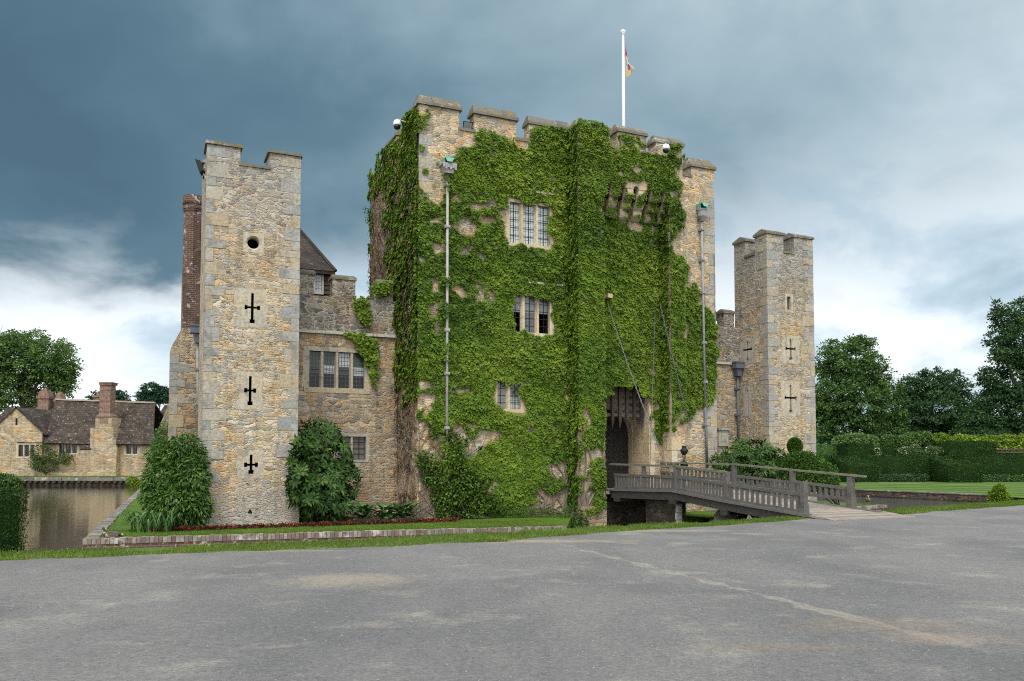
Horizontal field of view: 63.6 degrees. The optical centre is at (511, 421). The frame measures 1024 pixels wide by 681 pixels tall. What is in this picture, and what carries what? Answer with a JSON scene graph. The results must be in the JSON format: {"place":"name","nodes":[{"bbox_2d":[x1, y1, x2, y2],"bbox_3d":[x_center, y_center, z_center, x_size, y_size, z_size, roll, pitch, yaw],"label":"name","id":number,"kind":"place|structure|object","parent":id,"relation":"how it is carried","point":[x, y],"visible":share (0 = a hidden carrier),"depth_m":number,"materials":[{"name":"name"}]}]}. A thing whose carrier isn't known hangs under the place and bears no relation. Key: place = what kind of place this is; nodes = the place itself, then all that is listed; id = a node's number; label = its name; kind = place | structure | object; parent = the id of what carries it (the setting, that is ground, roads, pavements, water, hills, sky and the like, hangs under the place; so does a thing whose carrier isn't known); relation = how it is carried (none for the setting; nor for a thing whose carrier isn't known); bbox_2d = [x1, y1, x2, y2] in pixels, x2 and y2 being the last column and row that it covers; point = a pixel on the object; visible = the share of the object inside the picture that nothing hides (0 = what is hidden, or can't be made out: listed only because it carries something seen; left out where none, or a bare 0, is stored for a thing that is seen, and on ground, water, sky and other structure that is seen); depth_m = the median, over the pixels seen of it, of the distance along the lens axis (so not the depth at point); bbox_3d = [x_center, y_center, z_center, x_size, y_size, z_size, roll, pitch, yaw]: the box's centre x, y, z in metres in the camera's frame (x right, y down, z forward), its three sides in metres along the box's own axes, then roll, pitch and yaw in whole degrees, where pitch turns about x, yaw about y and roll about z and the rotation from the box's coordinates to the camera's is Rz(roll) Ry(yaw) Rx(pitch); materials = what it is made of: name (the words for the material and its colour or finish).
{"place":"outdoors","nodes":[
{"label":"outdoors","id":0,"kind":"place"},
{"bbox_2d":[0,472,24,485],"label":"bank bush","id":1,"kind":"object","parent":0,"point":[9,482],"visible":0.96,"depth_m":80.41,"materials":[{"name":"green plant"}]},
{"bbox_2d":[2,475,158,477],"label":"terrace","id":2,"kind":"structure","parent":0,"point":[77,476],"depth_m":81.83,"materials":[{"name":"grey stone"}]},
{"bbox_2d":[0,407,52,475],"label":"cottage","id":3,"kind":"structure","parent":2,"relation":"on","point":[23,431],"depth_m":83.62,"materials":[{"name":"stone"}]},
{"bbox_2d":[16,443,36,457],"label":"window","id":4,"kind":"structure","parent":3,"relation":"in","point":[22,450],"depth_m":83.64,"materials":[{"name":"stone"}]},
{"bbox_2d":[0,389,65,456],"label":"cottage","id":5,"kind":"structure","parent":2,"relation":"on","point":[46,399],"depth_m":98.45,"materials":[{"name":"brick"}]},
{"bbox_2d":[0,326,84,412],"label":"tree","id":6,"kind":"object","parent":2,"relation":"on","point":[54,372],"visible":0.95,"depth_m":117.62,"materials":[{"name":"green plant"}]},
{"bbox_2d":[27,443,74,474],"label":"climbing rose","id":7,"kind":"object","parent":2,"relation":"on","point":[45,457],"visible":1,"depth_m":82.91,"materials":[{"name":"green plant"}]},
{"bbox_2d":[31,382,168,475],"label":"cottage","id":8,"kind":"structure","parent":2,"relation":"on","point":[106,434],"depth_m":83.75,"materials":[{"name":"stone"}]},
{"bbox_2d":[56,443,79,454],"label":"window","id":9,"kind":"structure","parent":8,"relation":"in","point":[74,449],"depth_m":83.88,"materials":[{"name":"stone"}]},
{"bbox_2d":[124,445,139,454],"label":"window","id":10,"kind":"structure","parent":8,"relation":"in","point":[128,449],"depth_m":83.82,"materials":[{"name":"stone"}]},
{"bbox_2d":[84,390,131,400],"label":"tree","id":11,"kind":"object","parent":2,"relation":"on","point":[121,395],"visible":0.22,"depth_m":149.90,"materials":[{"name":"green plant"}]},
{"bbox_2d":[132,381,168,408],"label":"tree","id":12,"kind":"object","parent":2,"relation":"on","point":[158,394],"visible":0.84,"depth_m":149.54,"materials":[{"name":"green plant"}]},
{"bbox_2d":[82,489,571,544],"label":"castle lawn","id":13,"kind":"structure","parent":0,"point":[134,506],"depth_m":27.87,"materials":[{"name":"green plant"}]},
{"bbox_2d":[84,488,140,538],"bbox_3d":[-20.341,4.563,43.995,0.398,0.774,46.220,1,-3,-22],"label":"stone edging","id":14,"kind":"object","parent":13,"relation":"on","point":[111,518],"visible":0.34,"depth_m":30.39,"materials":[{"name":"grey stone"}]},
{"bbox_2d":[102,527,123,537],"bbox_3d":[-11.223,3.135,23.203,0.572,0.338,0.285,0,-3,0],"label":"duck","id":15,"kind":"object","parent":13,"relation":"on","point":[109,534],"visible":0.97,"depth_m":23.13},
{"bbox_2d":[109,509,197,532],"bbox_3d":[-11.065,3.035,25.289,2.607,0.671,1.846,0,-3,10],"label":"strap leaf plant","id":16,"kind":"object","parent":13,"relation":"on","point":[148,521],"visible":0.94,"depth_m":24.99,"materials":[{"name":"green plant"}]},
{"bbox_2d":[167,194,201,508],"bbox_3d":[-12.681,-2.435,32.804,1.705,12.881,2.219,1,-3,-24],"label":"chimney stack","id":17,"kind":"object","parent":13,"relation":"on","point":[182,396],"visible":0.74,"depth_m":31.79,"materials":[{"name":"stone"}]},
{"bbox_2d":[197,139,302,525],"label":"corner tower","id":18,"kind":"structure","parent":13,"relation":"on","point":[248,392],"depth_m":27.88,"materials":[{"name":"stone"}]},
{"bbox_2d":[189,324,199,436],"bbox_3d":[-11.557,-1.450,30.294,0.580,4.182,0.427,1,-3,-24],"label":"downpipe","id":19,"kind":"object","parent":18,"relation":"attached to","point":[194,329],"visible":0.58,"depth_m":30.28,"materials":[{"name":"grey metal"}]},
{"bbox_2d":[195,159,205,177],"bbox_3d":[-10.460,-8.468,27.815,0.361,0.591,0.400,0,-3,-10],"label":"floodlight","id":20,"kind":"object","parent":18,"relation":"attached to","point":[200,167],"visible":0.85,"depth_m":27.66,"materials":[{"name":"black metal"}]},
{"bbox_2d":[243,232,263,252],"bbox_3d":[-8.918,-6.044,28.347,0.670,0.670,0.704,1,-3,-24],"label":"round window","id":21,"kind":"structure","parent":18,"relation":"in","point":[252,242],"depth_m":28.10,"materials":[{"name":"stone"}]},
{"bbox_2d":[159,516,452,531],"bbox_3d":[-7.221,3.529,28.899,10.279,0.001,4.097,1,-3,-26],"label":"flower bed","id":22,"kind":"object","parent":13,"relation":"on","point":[360,519],"visible":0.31,"depth_m":30.07,"materials":[{"name":"red plant"}]},
{"bbox_2d":[137,431,215,528],"bbox_3d":[-10.823,1.879,26.348,2.845,3.149,2.075,-2,-4,43],"label":"climbing shrub","id":23,"kind":"object","parent":22,"relation":"on","point":[181,464],"visible":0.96,"depth_m":26.01,"materials":[{"name":"green plant"}]},
{"bbox_2d":[283,416,362,521],"bbox_3d":[-7.006,1.759,29.111,2.514,4.057,3.626,-1,-3,27],"label":"evergreen shrub","id":24,"kind":"object","parent":22,"relation":"on","point":[319,482],"visible":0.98,"depth_m":28.80,"materials":[{"name":"green plant"}]},
{"bbox_2d":[346,502,379,519],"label":"leafy plant","id":25,"kind":"object","parent":22,"relation":"on","point":[366,510],"visible":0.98,"depth_m":28.51,"materials":[{"name":"green plant"}]},
{"bbox_2d":[364,502,407,520],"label":"leafy plant","id":26,"kind":"object","parent":22,"relation":"on","point":[381,513],"visible":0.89,"depth_m":28.80,"materials":[{"name":"green plant"}]},
{"bbox_2d":[388,502,422,519],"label":"leafy plant","id":27,"kind":"object","parent":22,"relation":"on","point":[404,514],"visible":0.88,"depth_m":29.04,"materials":[{"name":"green plant"}]},
{"bbox_2d":[82,526,566,549],"bbox_3d":[-5.009,3.606,24.820,14.210,0.597,0.264,1,-3,-18],"label":"brick edging","id":28,"kind":"object","parent":13,"relation":"on","point":[143,541],"visible":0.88,"depth_m":24.08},
{"bbox_2d":[298,269,397,516],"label":"curtain wall","id":29,"kind":"structure","parent":13,"relation":"on","point":[344,394],"depth_m":31.85,"materials":[{"name":"stone"}]},
{"bbox_2d":[300,228,336,296],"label":"house","id":30,"kind":"structure","parent":29,"relation":"on","point":[315,259],"depth_m":34.43,"materials":[{"name":"ceramic"}]},
{"bbox_2d":[314,274,323,294],"bbox_3d":[-8.045,-5.752,34.290,0.436,0.970,0.181,1,-3,-15],"label":"window","id":31,"kind":"structure","parent":30,"relation":"in","point":[318,279],"depth_m":34.30,"materials":[{"name":"white glass"}]},
{"bbox_2d":[302,346,370,393],"bbox_3d":[-6.741,-1.936,31.737,2.686,1.735,0.318,1,-3,-24],"label":"window","id":32,"kind":"structure","parent":29,"relation":"in","point":[325,369],"depth_m":31.65,"materials":[{"name":"stone"}]},
{"bbox_2d":[333,433,369,461],"bbox_3d":[-6.218,1.027,31.846,1.391,1.104,0.345,1,-3,-24],"label":"window","id":33,"kind":"structure","parent":29,"relation":"in","point":[360,448],"depth_m":31.93,"materials":[{"name":"grey stone"}]},
{"bbox_2d":[343,331,379,387],"bbox_3d":[-5.804,-2.369,31.826,1.490,2.196,0.317,1,-3,-24],"label":"creeper","id":34,"kind":"object","parent":29,"relation":"attached to","point":[372,352],"visible":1,"depth_m":31.93,"materials":[{"name":"green plant"}]},
{"bbox_2d":[352,295,372,326],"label":"creeper","id":35,"kind":"object","parent":29,"relation":"attached to","point":[361,312],"visible":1,"depth_m":31.91,"materials":[{"name":"green plant"}]},
{"bbox_2d":[359,280,393,306],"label":"creeper","id":36,"kind":"object","parent":29,"relation":"attached to","point":[378,290],"visible":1,"depth_m":32.23,"materials":[{"name":"green plant"}]},
{"bbox_2d":[414,416,507,518],"bbox_3d":[-1.866,1.752,30.426,3.624,3.880,0.935,1,-3,-20],"label":"climbing shrub","id":37,"kind":"object","parent":13,"relation":"on","point":[470,491],"visible":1,"depth_m":30.25,"materials":[{"name":"green plant"}]},
{"bbox_2d":[494,507,565,517],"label":"ground shrub","id":38,"kind":"object","parent":13,"relation":"on","point":[524,511],"visible":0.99,"depth_m":31.13,"materials":[{"name":"green plant"}]},
{"bbox_2d":[554,501,589,527],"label":"ground shrub","id":39,"kind":"object","parent":13,"relation":"on","point":[576,516],"visible":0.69,"depth_m":31.53,"materials":[{"name":"green plant"}]},
{"bbox_2d":[0,486,978,551],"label":"water","id":40,"kind":"structure","parent":0,"point":[64,517],"depth_m":44.84,"materials":[{"name":"brown liquid"}]},
{"bbox_2d":[646,499,684,524],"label":"bridge pier","id":41,"kind":"structure","parent":40,"relation":"in","point":[661,511],"depth_m":29.45,"materials":[{"name":"stone"}]},
{"bbox_2d":[606,462,914,520],"bbox_3d":[7.068,3.309,28.904,3.244,3.711,13.925,1,-3,-24],"label":"footbridge","id":42,"kind":"object","parent":41,"relation":"on","point":[729,500],"visible":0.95,"depth_m":26.53,"materials":[{"name":"grey wood"}]},
{"bbox_2d":[0,499,1023,560],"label":"verge","id":43,"kind":"structure","parent":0,"point":[201,551],"depth_m":16.00,"materials":[{"name":"green plant"}]},
{"bbox_2d":[0,485,29,552],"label":"hedge","id":44,"kind":"object","parent":43,"relation":"on","point":[13,508],"visible":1,"depth_m":15.01,"materials":[{"name":"green plant"}]},
{"bbox_2d":[0,505,1023,680],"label":"forecourt","id":45,"kind":"structure","parent":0,"point":[773,647],"depth_m":9.04,"materials":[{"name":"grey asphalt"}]},
{"bbox_2d":[0,0,1023,432],"label":"sky","id":46,"kind":"structure","parent":0,"point":[887,134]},
{"bbox_2d":[684,501,879,522],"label":"castle lawn","id":47,"kind":"structure","parent":0,"point":[691,516],"depth_m":32.50,"materials":[{"name":"green plant"}]},
{"bbox_2d":[85,503,876,537],"bbox_3d":[3.208,3.589,30.738,34.009,0.061,5.124,1,-3,-27],"label":"lawn fringe","id":48,"kind":"object","parent":47,"relation":"on","point":[320,528],"visible":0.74,"depth_m":26.15,"materials":[{"name":"green plant"}]},
{"bbox_2d":[371,94,717,527],"bbox_3d":[1.413,-3.373,35.847,13.583,17.291,7.975,1,-3,-24],"label":"gatehouse","id":49,"kind":"object","parent":47,"relation":"on","point":[441,137],"visible":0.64,"depth_m":32.64,"materials":[{"name":"stone"}]},
{"bbox_2d":[393,119,405,129],"bbox_3d":[-4.182,-11.274,31.430,0.706,0.424,0.297,1,-3,-26],"label":"security camera","id":50,"kind":"object","parent":49,"relation":"attached to","point":[396,124],"visible":0.94,"depth_m":31.25,"materials":[{"name":"white paint"}]},
{"bbox_2d":[439,156,456,515],"bbox_3d":[-2.374,-3.154,30.456,0.560,13.262,0.510,1,-3,-24],"label":"downpipe","id":51,"kind":"object","parent":49,"relation":"attached to","point":[446,166],"visible":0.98,"depth_m":30.59,"materials":[{"name":"grey metal"}]},
{"bbox_2d":[463,121,472,128],"bbox_3d":[-1.724,-11.227,31.625,0.380,0.409,0.380,1,-3,-17],"label":"floodlight","id":52,"kind":"object","parent":49,"relation":"attached to","point":[466,124],"visible":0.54,"depth_m":31.50,"materials":[{"name":"black metal"}]},
{"bbox_2d":[493,379,524,412],"bbox_3d":[-0.186,-0.984,31.741,1.360,1.318,0.314,1,-3,-24],"label":"window","id":53,"kind":"structure","parent":49,"relation":"in","point":[516,404],"depth_m":31.71,"materials":[{"name":"stone"}]},
{"bbox_2d":[506,198,554,249],"bbox_3d":[0.671,-7.687,32.437,2.106,1.849,0.338,1,-3,-24],"label":"window","id":54,"kind":"structure","parent":49,"relation":"in","point":[525,224],"depth_m":32.40,"materials":[{"name":"stone"}]},
{"bbox_2d":[507,292,554,336],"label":"window","id":55,"kind":"structure","parent":49,"relation":"in","point":[532,314],"depth_m":32.32,"materials":[{"name":"stone"}]},
{"bbox_2d":[362,108,720,518],"bbox_3d":[1.140,-3.915,33.536,15.772,15.990,6.935,0,-3,0],"label":"ivy","id":56,"kind":"object","parent":49,"relation":"attached to","point":[401,162],"visible":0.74,"depth_m":32.18,"materials":[{"name":"green plant"}]},
{"bbox_2d":[605,409,627,487],"bbox_3d":[4.422,1.126,35.314,1.350,3.534,0.140,1,-3,-24],"label":"studded door","id":57,"kind":"structure","parent":49,"relation":"in","point":[616,451],"depth_m":35.28,"materials":[{"name":"brown wood"}]},
{"bbox_2d":[620,29,625,125],"bbox_3d":[5.141,-13.719,38.023,0.240,8.846,0.240,0,-3,0],"label":"flagpole","id":58,"kind":"object","parent":49,"relation":"on","point":[622,31],"visible":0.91,"depth_m":38.06,"materials":[{"name":"white metal"}]},
{"bbox_2d":[625,45,633,76],"bbox_3d":[5.455,-16.614,38.217,0.441,1.542,0.284,2,-3,-30],"label":"flag","id":59,"kind":"object","parent":58,"relation":"hanging from","point":[629,69],"visible":1,"depth_m":38.18,"materials":[{"name":"fabric"}]},
{"bbox_2d":[606,299,671,475],"bbox_3d":[4.707,-1.539,31.214,0.072,7.256,4.684,1,-3,-23],"label":"drawbridge chain","id":60,"kind":"object","parent":49,"relation":"hanging from","point":[638,392],"visible":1,"depth_m":31.00,"materials":[{"name":"grey metal"}]},
{"bbox_2d":[649,306,655,474],"bbox_3d":[5.707,-1.248,33.558,0.052,7.189,1.496,-1,-3,21],"label":"drawbridge chain","id":61,"kind":"object","parent":49,"relation":"hanging from","point":[652,390],"visible":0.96,"depth_m":33.55,"materials":[{"name":"grey metal"}]},
{"bbox_2d":[649,143,669,153],"bbox_3d":[5.999,-11.119,33.673,0.862,0.403,0.302,0,-3,5],"label":"security camera","id":62,"kind":"object","parent":49,"relation":"attached to","point":[665,148],"visible":1,"depth_m":33.57,"materials":[{"name":"white paint"}]},
{"bbox_2d":[660,304,690,428],"bbox_3d":[6.688,-2.221,33.742,1.522,5.038,0.084,1,-3,-27],"label":"drawbridge chain","id":63,"kind":"object","parent":49,"relation":"hanging from","point":[674,366],"visible":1,"depth_m":33.71,"materials":[{"name":"grey metal"}]},
{"bbox_2d":[696,202,708,466],"bbox_3d":[8.181,-3.685,35.145,0.451,11.291,0.519,1,-3,-24],"label":"downpipe","id":64,"kind":"object","parent":49,"relation":"attached to","point":[702,213],"visible":1,"depth_m":35.23,"materials":[{"name":"grey metal"}]},
{"bbox_2d":[680,446,687,513],"bbox_3d":[6.926,2.359,33.157,0.340,2.736,0.340,0,-3,0],"label":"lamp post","id":65,"kind":"object","parent":47,"relation":"on","point":[684,450],"visible":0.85,"depth_m":33.11,"materials":[{"name":"black metal"}]},
{"bbox_2d":[716,309,739,488],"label":"curtain wall","id":66,"kind":"structure","parent":47,"relation":"on","point":[727,342],"depth_m":38.31,"materials":[{"name":"stone"}]},
{"bbox_2d":[731,361,744,443],"bbox_3d":[10.514,-0.723,38.255,0.580,4.071,0.427,1,-3,-24],"label":"downpipe","id":67,"kind":"object","parent":66,"relation":"attached to","point":[737,367],"visible":0.96,"depth_m":38.24,"materials":[{"name":"grey metal"}]},
{"bbox_2d":[708,437,787,491],"bbox_3d":[10.008,2.235,34.826,3.764,3.188,2.256,0,-3,0],"label":"evergreen shrub","id":68,"kind":"object","parent":47,"relation":"on","point":[745,452],"visible":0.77,"depth_m":34.42,"materials":[{"name":"green plant"}]},
{"bbox_2d":[732,229,816,500],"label":"corner tower","id":69,"kind":"structure","parent":47,"relation":"on","point":[774,296],"depth_m":37.49,"materials":[{"name":"stone"}]},
{"bbox_2d":[786,437,803,452],"bbox_3d":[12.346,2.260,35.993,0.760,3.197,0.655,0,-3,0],"label":"topiary ball","id":70,"kind":"object","parent":47,"relation":"on","point":[794,443],"visible":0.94,"depth_m":35.90,"materials":[{"name":"green plant"}]},
{"bbox_2d":[709,504,886,521],"bbox_3d":[12.664,4.078,35.215,13.525,0.596,0.264,2,-3,-40],"label":"brick edging","id":71,"kind":"object","parent":47,"relation":"on","point":[876,507],"visible":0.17,"depth_m":38.52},
{"bbox_2d":[775,450,840,504],"bbox_3d":[12.659,2.518,35.113,3.258,2.641,1.981,0,-3,0],"label":"rounded shrub","id":72,"kind":"object","parent":47,"relation":"on","point":[801,460],"visible":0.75,"depth_m":34.86,"materials":[{"name":"green plant"}]},
{"bbox_2d":[837,481,1023,497],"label":"garden lawn","id":73,"kind":"structure","parent":0,"point":[1015,489],"depth_m":65.92,"materials":[{"name":"green plant"}]},
{"bbox_2d":[816,445,835,456],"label":"hedge","id":74,"kind":"object","parent":73,"relation":"on","point":[822,450],"visible":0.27,"depth_m":83.17,"materials":[{"name":"green plant"}]},
{"bbox_2d":[817,455,844,470],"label":"hedge","id":75,"kind":"object","parent":73,"relation":"on","point":[827,459],"visible":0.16,"depth_m":81.29,"materials":[{"name":"green plant"}]},
{"bbox_2d":[834,442,873,456],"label":"hedge","id":76,"kind":"object","parent":73,"relation":"on","point":[849,449],"visible":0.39,"depth_m":83.18,"materials":[{"name":"green plant"}]},
{"bbox_2d":[831,432,879,447],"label":"hedge","id":77,"kind":"object","parent":73,"relation":"on","point":[865,438],"visible":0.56,"depth_m":89.52,"materials":[{"name":"green plant"}]},
{"bbox_2d":[831,455,880,481],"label":"hedge","id":78,"kind":"object","parent":73,"relation":"on","point":[856,465],"visible":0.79,"depth_m":77.56,"materials":[{"name":"green plant"}]},
{"bbox_2d":[872,447,881,454],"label":"white rose","id":79,"kind":"object","parent":73,"relation":"on","point":[877,451],"visible":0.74,"depth_m":83.16,"materials":[{"name":"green plant"}]},
{"bbox_2d":[872,445,894,456],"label":"hedge","id":80,"kind":"object","parent":73,"relation":"on","point":[887,450],"visible":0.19,"depth_m":84.18,"materials":[{"name":"green plant"}]},
{"bbox_2d":[876,433,896,446],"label":"garden shrub","id":81,"kind":"object","parent":73,"relation":"on","point":[885,439],"visible":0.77,"depth_m":89.68,"materials":[{"name":"green plant"}]},
{"bbox_2d":[854,454,933,481],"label":"hedge","id":82,"kind":"object","parent":73,"relation":"on","point":[892,464],"visible":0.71,"depth_m":80.42,"materials":[{"name":"green plant"}]},
{"bbox_2d":[898,446,913,456],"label":"white rose","id":83,"kind":"object","parent":73,"relation":"on","point":[907,451],"visible":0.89,"depth_m":83.11,"materials":[{"name":"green plant"}]},
{"bbox_2d":[889,430,934,454],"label":"garden shrub","id":84,"kind":"object","parent":73,"relation":"on","point":[925,441],"visible":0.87,"depth_m":89.60,"materials":[{"name":"green plant"}]},
{"bbox_2d":[910,444,921,454],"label":"white rose","id":85,"kind":"object","parent":73,"relation":"on","point":[917,450],"visible":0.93,"depth_m":83.08,"materials":[{"name":"green plant"}]},
{"bbox_2d":[816,442,1023,456],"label":"shrubbery","id":86,"kind":"object","parent":73,"relation":"on","point":[897,453],"visible":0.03,"depth_m":95.93,"materials":[{"name":"green plant"}]},
{"bbox_2d":[924,446,944,455],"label":"white rose","id":87,"kind":"object","parent":73,"relation":"on","point":[938,451],"visible":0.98,"depth_m":83.12,"materials":[{"name":"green plant"}]},
{"bbox_2d":[924,454,983,482],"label":"hedge","id":88,"kind":"object","parent":73,"relation":"on","point":[945,468],"visible":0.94,"depth_m":77.49,"materials":[{"name":"green plant"}]},
{"bbox_2d":[930,440,989,456],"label":"hedge","id":89,"kind":"object","parent":73,"relation":"on","point":[964,447],"visible":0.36,"depth_m":82.16,"materials":[{"name":"green plant"}]},
{"bbox_2d":[931,432,1023,456],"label":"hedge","id":90,"kind":"object","parent":73,"relation":"on","point":[1009,441],"visible":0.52,"depth_m":88.88,"materials":[{"name":"green plant"}]},
{"bbox_2d":[957,454,1023,481],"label":"hedge","id":91,"kind":"object","parent":73,"relation":"on","point":[1001,464],"visible":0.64,"depth_m":79.92,"materials":[{"name":"green plant"}]},
{"bbox_2d":[986,441,997,456],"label":"hedge","id":92,"kind":"object","parent":73,"relation":"on","point":[992,448],"visible":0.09,"depth_m":83.36,"materials":[{"name":"green plant"}]},
{"bbox_2d":[967,295,1023,444],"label":"tree","id":93,"kind":"object","parent":73,"relation":"on","point":[1007,353],"visible":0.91,"depth_m":99.62,"materials":[{"name":"green plant"}]},
{"bbox_2d":[986,483,1012,501],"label":"golden bush","id":94,"kind":"object","parent":73,"relation":"on","point":[997,492],"visible":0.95,"depth_m":46.36,"materials":[{"name":"green plant"}]},
{"bbox_2d":[997,448,1022,456],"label":"wattle fence","id":95,"kind":"object","parent":73,"relation":"on","point":[1016,449],"visible":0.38,"depth_m":84.88,"materials":[{"name":"brown wood"}]},
{"bbox_3d":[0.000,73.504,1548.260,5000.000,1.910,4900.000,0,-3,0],"label":"ground","id":96,"kind":"structure","parent":0,"visible":0},
{"bbox_2d":[0,477,165,485],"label":"retaining wall","id":97,"kind":"structure","parent":96,"relation":"on","point":[75,481],"depth_m":81.30,"materials":[{"name":"stone"}]},
{"bbox_2d":[126,476,141,485],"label":"water bush","id":98,"kind":"object","parent":97,"relation":"attached to","point":[135,481],"visible":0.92,"depth_m":80.79,"materials":[{"name":"green plant"}]},
{"bbox_2d":[149,420,167,476],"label":"shrub","id":99,"kind":"object","parent":96,"relation":"on","point":[158,436],"visible":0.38,"depth_m":77.64,"materials":[{"name":"green plant"}]},
{"bbox_2d":[814,333,919,446],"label":"tree","id":100,"kind":"object","parent":96,"relation":"on","point":[841,409],"visible":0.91,"depth_m":111.06,"materials":[{"name":"green plant"}]},
{"bbox_2d":[817,489,988,502],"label":"moat wall","id":101,"kind":"structure","parent":96,"relation":"on","point":[948,496],"depth_m":53.76,"materials":[{"name":"stone"}]},
{"bbox_2d":[886,365,993,437],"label":"tree","id":102,"kind":"object","parent":96,"relation":"on","point":[947,387],"visible":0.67,"depth_m":133.75,"materials":[{"name":"green plant"}]},
{"bbox_2d":[947,403,1008,440],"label":"tree","id":103,"kind":"object","parent":96,"relation":"on","point":[968,424],"visible":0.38,"depth_m":127.41,"materials":[{"name":"green plant"}]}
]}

